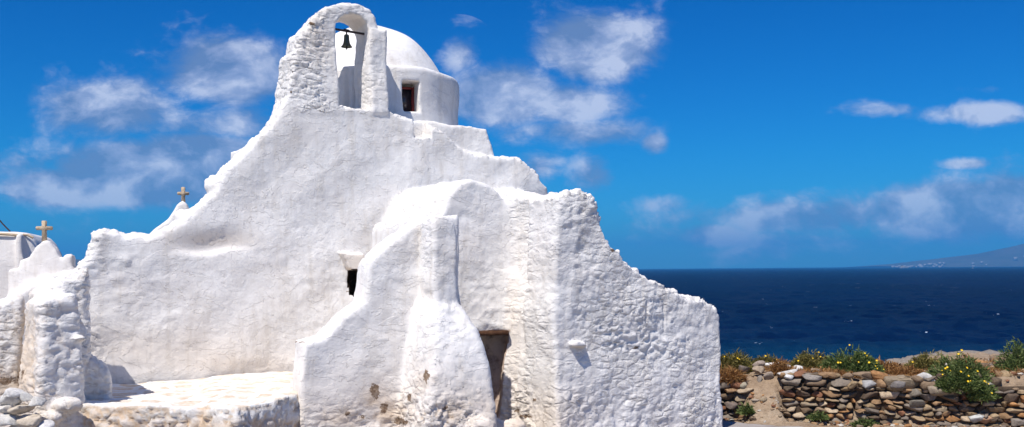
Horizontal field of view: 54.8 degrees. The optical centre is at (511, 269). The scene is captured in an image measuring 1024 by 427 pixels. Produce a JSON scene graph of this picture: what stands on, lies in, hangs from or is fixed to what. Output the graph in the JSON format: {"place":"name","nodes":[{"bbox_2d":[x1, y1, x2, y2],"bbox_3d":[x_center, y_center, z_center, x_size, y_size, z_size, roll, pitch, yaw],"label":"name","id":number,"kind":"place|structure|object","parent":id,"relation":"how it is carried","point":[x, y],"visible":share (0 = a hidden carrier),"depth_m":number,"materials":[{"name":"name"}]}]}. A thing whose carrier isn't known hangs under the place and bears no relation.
{"place":"outdoors","nodes":[
{"label":"outdoors","id":0,"kind":"place"},
{"bbox_2d":[0,0,1023,268],"label":"sky","id":1,"kind":"structure","parent":0,"point":[701,133],"materials":[{"name":"blue"}]},
{"bbox_2d":[722,421,801,426],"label":"road","id":2,"kind":"structure","parent":0,"point":[730,424],"depth_m":19.67,"materials":[{"name":"concrete"}]},
{"bbox_2d":[0,267,111,426],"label":"rubble wall","id":3,"kind":"structure","parent":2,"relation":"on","point":[59,366],"depth_m":13.80,"materials":[{"name":"white paint"}]},
{"bbox_2d":[81,371,299,426],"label":"terrace","id":4,"kind":"structure","parent":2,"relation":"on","point":[267,399],"depth_m":14.26,"materials":[{"name":"white paint"}]},
{"bbox_2d":[638,266,1023,361],"bbox_3d":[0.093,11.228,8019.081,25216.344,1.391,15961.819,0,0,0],"label":"sea","id":5,"kind":"structure","parent":0,"point":[884,313],"depth_m":263.46,"materials":[{"name":"liquid"}]},
{"bbox_2d":[723,349,1023,426],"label":"ground","id":6,"kind":"structure","parent":0,"point":[768,387],"depth_m":20.48,"materials":[{"name":"beige soil"}]},
{"bbox_2d":[0,388,54,426],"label":"rubble heap","id":7,"kind":"object","parent":6,"relation":"on","point":[10,398],"visible":1,"depth_m":13.06,"materials":[{"name":"stone"}]},
{"bbox_2d":[0,232,61,298],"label":"house","id":8,"kind":"structure","parent":6,"relation":"on","point":[16,248],"depth_m":24.93,"materials":[{"name":"white paint"}]},
{"bbox_2d":[7,221,75,343],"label":"chapel","id":9,"kind":"structure","parent":6,"relation":"on","point":[44,261],"depth_m":21.47,"materials":[{"name":"white paint"}]},
{"bbox_2d":[150,187,188,233],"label":"chapel","id":10,"kind":"structure","parent":6,"relation":"on","point":[182,204],"depth_m":23.50,"materials":[{"name":"white paint"}]},
{"bbox_2d":[53,3,722,426],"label":"church","id":11,"kind":"structure","parent":6,"relation":"on","point":[367,229],"depth_m":17.69,"materials":[{"name":"paint"}]},
{"bbox_2d":[335,28,364,49],"bbox_3d":[-3.099,-4.505,19.445,0.892,0.416,0.223,0,0,-38],"label":"bell","id":12,"kind":"object","parent":11,"relation":"hanging from","point":[346,44],"visible":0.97,"depth_m":19.30,"materials":[{"name":"brown metal"}]},
{"bbox_2d":[402,86,413,111],"bbox_3d":[-2.249,-3.533,20.757,0.363,0.593,0.120,0,0,-26],"label":"window frame","id":13,"kind":"structure","parent":11,"relation":"in","point":[407,92],"depth_m":20.77,"materials":[{"name":"red paint"}]},
{"bbox_2d":[477,328,510,417],"bbox_3d":[-0.564,1.886,17.294,1.095,1.666,1.989,0,0,0],"label":"doorway","id":14,"kind":"structure","parent":11,"relation":"in","point":[495,347],"depth_m":18.25,"materials":[{"name":"stone"}]},
{"bbox_2d":[719,363,748,383],"bbox_3d":[4.538,2.216,20.990,1.075,0.597,0.736,0,0,0],"label":"grass tuft","id":15,"kind":"object","parent":6,"relation":"on","point":[729,372],"visible":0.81,"depth_m":20.87,"materials":[{"name":"brown plant"}]},
{"bbox_2d":[720,376,753,419],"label":"dry stone wall","id":16,"kind":"structure","parent":6,"relation":"on","point":[728,395],"depth_m":20.80,"materials":[{"name":"grey stone"}]},
{"bbox_2d":[740,382,746,388],"bbox_3d":[4.867,2.446,20.762,0.158,0.145,0.105,0,0,0],"label":"stone","id":17,"kind":"object","parent":16,"relation":"on","point":[743,385],"visible":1,"depth_m":20.72,"materials":[{"name":"beige stone"}]},
{"bbox_2d":[720,348,755,372],"bbox_3d":[4.907,2.044,21.810,1.287,0.680,0.833,0,0,0],"label":"bush","id":18,"kind":"object","parent":6,"relation":"on","point":[736,359],"visible":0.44,"depth_m":21.68,"materials":[{"name":"green plant"}]},
{"bbox_2d":[738,365,749,372],"bbox_3d":[4.996,2.147,21.180,0.248,0.187,0.246,0,0,0],"label":"stone","id":19,"kind":"object","parent":6,"relation":"on","point":[743,369],"visible":0.89,"depth_m":21.10,"materials":[{"name":"grey stone"}]},
{"bbox_2d":[735,400,755,418],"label":"weed","id":20,"kind":"object","parent":6,"relation":"on","point":[747,409],"visible":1,"depth_m":20.41,"materials":[{"name":"green plant"}]},
{"bbox_2d":[752,366,764,373],"bbox_3d":[5.272,2.152,21.095,0.270,0.182,0.220,0,0,0],"label":"stone","id":21,"kind":"object","parent":6,"relation":"on","point":[758,369],"visible":1,"depth_m":21.05,"materials":[{"name":"beige stone"}]},
{"bbox_2d":[752,360,764,365],"bbox_3d":[5.331,2.043,21.301,0.287,0.157,0.179,0,0,38],"label":"stone","id":22,"kind":"object","parent":6,"relation":"on","point":[760,363],"visible":0.94,"depth_m":21.23,"materials":[{"name":"grey stone"}]},
{"bbox_2d":[753,352,780,362],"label":"bush","id":23,"kind":"object","parent":6,"relation":"on","point":[767,358],"visible":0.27,"depth_m":22.34,"materials":[{"name":"green plant"}]},
{"bbox_2d":[763,371,773,378],"bbox_3d":[5.428,2.257,20.877,0.220,0.191,0.170,0,0,17],"label":"stone","id":24,"kind":"object","parent":6,"relation":"on","point":[768,375],"visible":1,"depth_m":20.82,"materials":[{"name":"grey stone"}]},
{"bbox_2d":[765,356,794,374],"bbox_3d":[5.705,2.054,21.011,0.717,0.486,0.598,0,0,0],"label":"grass tuft","id":25,"kind":"object","parent":6,"relation":"on","point":[776,366],"visible":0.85,"depth_m":20.94,"materials":[{"name":"brown plant"}]},
{"bbox_2d":[788,349,830,369],"bbox_3d":[6.742,2.060,22.008,1.339,0.639,0.869,0,0,0],"label":"bush","id":26,"kind":"object","parent":6,"relation":"on","point":[807,360],"visible":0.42,"depth_m":21.88,"materials":[{"name":"green plant"}]},
{"bbox_2d":[805,410,829,422],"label":"weed","id":27,"kind":"object","parent":6,"relation":"on","point":[818,417],"visible":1,"depth_m":20.06,"materials":[{"name":"green plant"}]},
{"bbox_2d":[816,344,885,372],"bbox_3d":[7.334,2.022,21.302,1.576,0.839,1.057,0,0,0],"label":"flowering bush","id":28,"kind":"object","parent":6,"relation":"on","point":[858,361],"visible":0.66,"depth_m":21.15,"materials":[{"name":"green plant"}]},
{"bbox_2d":[849,417,879,426],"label":"weed","id":29,"kind":"object","parent":6,"relation":"on","point":[870,422],"visible":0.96,"depth_m":19.68,"materials":[{"name":"green plant"}]},
{"bbox_2d":[722,355,1023,426],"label":"pebbles","id":30,"kind":"object","parent":6,"relation":"on","point":[996,381],"visible":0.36,"depth_m":19.81,"materials":[{"name":"stone"}]},
{"bbox_2d":[875,355,903,373],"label":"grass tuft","id":31,"kind":"object","parent":6,"relation":"on","point":[887,366],"visible":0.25,"depth_m":21.52,"materials":[{"name":"brown plant"}]},
{"bbox_2d":[776,369,1023,426],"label":"dry stone wall","id":32,"kind":"structure","parent":6,"relation":"on","point":[883,396],"depth_m":19.96,"materials":[{"name":"grey stone"}]},
{"bbox_2d":[888,363,925,375],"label":"grass tuft","id":33,"kind":"object","parent":6,"relation":"on","point":[908,369],"visible":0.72,"depth_m":21.12,"materials":[{"name":"brown plant"}]},
{"bbox_2d":[904,349,953,369],"bbox_3d":[9.346,2.101,21.907,1.556,0.681,0.970,0,0,0],"label":"bush","id":34,"kind":"object","parent":6,"relation":"on","point":[923,361],"visible":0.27,"depth_m":21.79,"materials":[{"name":"green plant"}]},
{"bbox_2d":[926,349,995,393],"bbox_3d":[9.004,2.063,19.751,1.607,0.956,1.055,0,0,0],"label":"flowering bush","id":35,"kind":"object","parent":6,"relation":"on","point":[969,371],"visible":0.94,"depth_m":19.55,"materials":[{"name":"green plant"}]},
{"bbox_2d":[956,352,976,363],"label":"bush","id":36,"kind":"object","parent":6,"relation":"on","point":[966,358],"visible":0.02,"depth_m":20.98,"materials":[{"name":"green plant"}]},
{"bbox_2d":[965,377,1001,404],"bbox_3d":[9.300,2.421,19.498,0.762,0.625,0.539,0,0,0],"label":"plant","id":37,"kind":"object","parent":6,"relation":"on","point":[990,390],"visible":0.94,"depth_m":19.38,"materials":[{"name":"green plant"}]},
{"bbox_2d":[979,415,992,423],"bbox_3d":[9.323,2.959,19.474,0.276,0.179,0.185,0,0,0],"label":"stone","id":38,"kind":"object","parent":6,"relation":"on","point":[986,420],"visible":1,"depth_m":19.41,"materials":[{"name":"beige stone"}]},
{"bbox_2d":[992,335,1023,370],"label":"flowering bush","id":39,"kind":"object","parent":6,"relation":"on","point":[1012,361],"visible":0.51,"depth_m":20.05,"materials":[{"name":"green plant"}]},
{"bbox_2d":[1011,418,1023,426],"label":"stone","id":40,"kind":"object","parent":6,"relation":"on","point":[1015,422],"visible":1,"depth_m":19.25,"materials":[{"name":"grey stone"}]},
{"bbox_2d":[725,354,1023,379],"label":"dry grass","id":41,"kind":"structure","parent":0,"point":[857,377],"depth_m":20.81,"materials":[{"name":"brown plant"}]},
{"bbox_2d":[836,244,1023,267],"bbox_3d":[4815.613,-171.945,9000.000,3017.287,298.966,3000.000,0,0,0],"label":"hills","id":42,"kind":"structure","parent":0,"point":[1002,257],"depth_m":8573.73,"materials":[{"name":"blue"}]},
{"bbox_2d":[891,256,1023,267],"bbox_3d":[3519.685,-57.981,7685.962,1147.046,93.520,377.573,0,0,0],"label":"town","id":43,"kind":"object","parent":42,"relation":"on","point":[943,263],"visible":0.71,"depth_m":7739.69}
]}

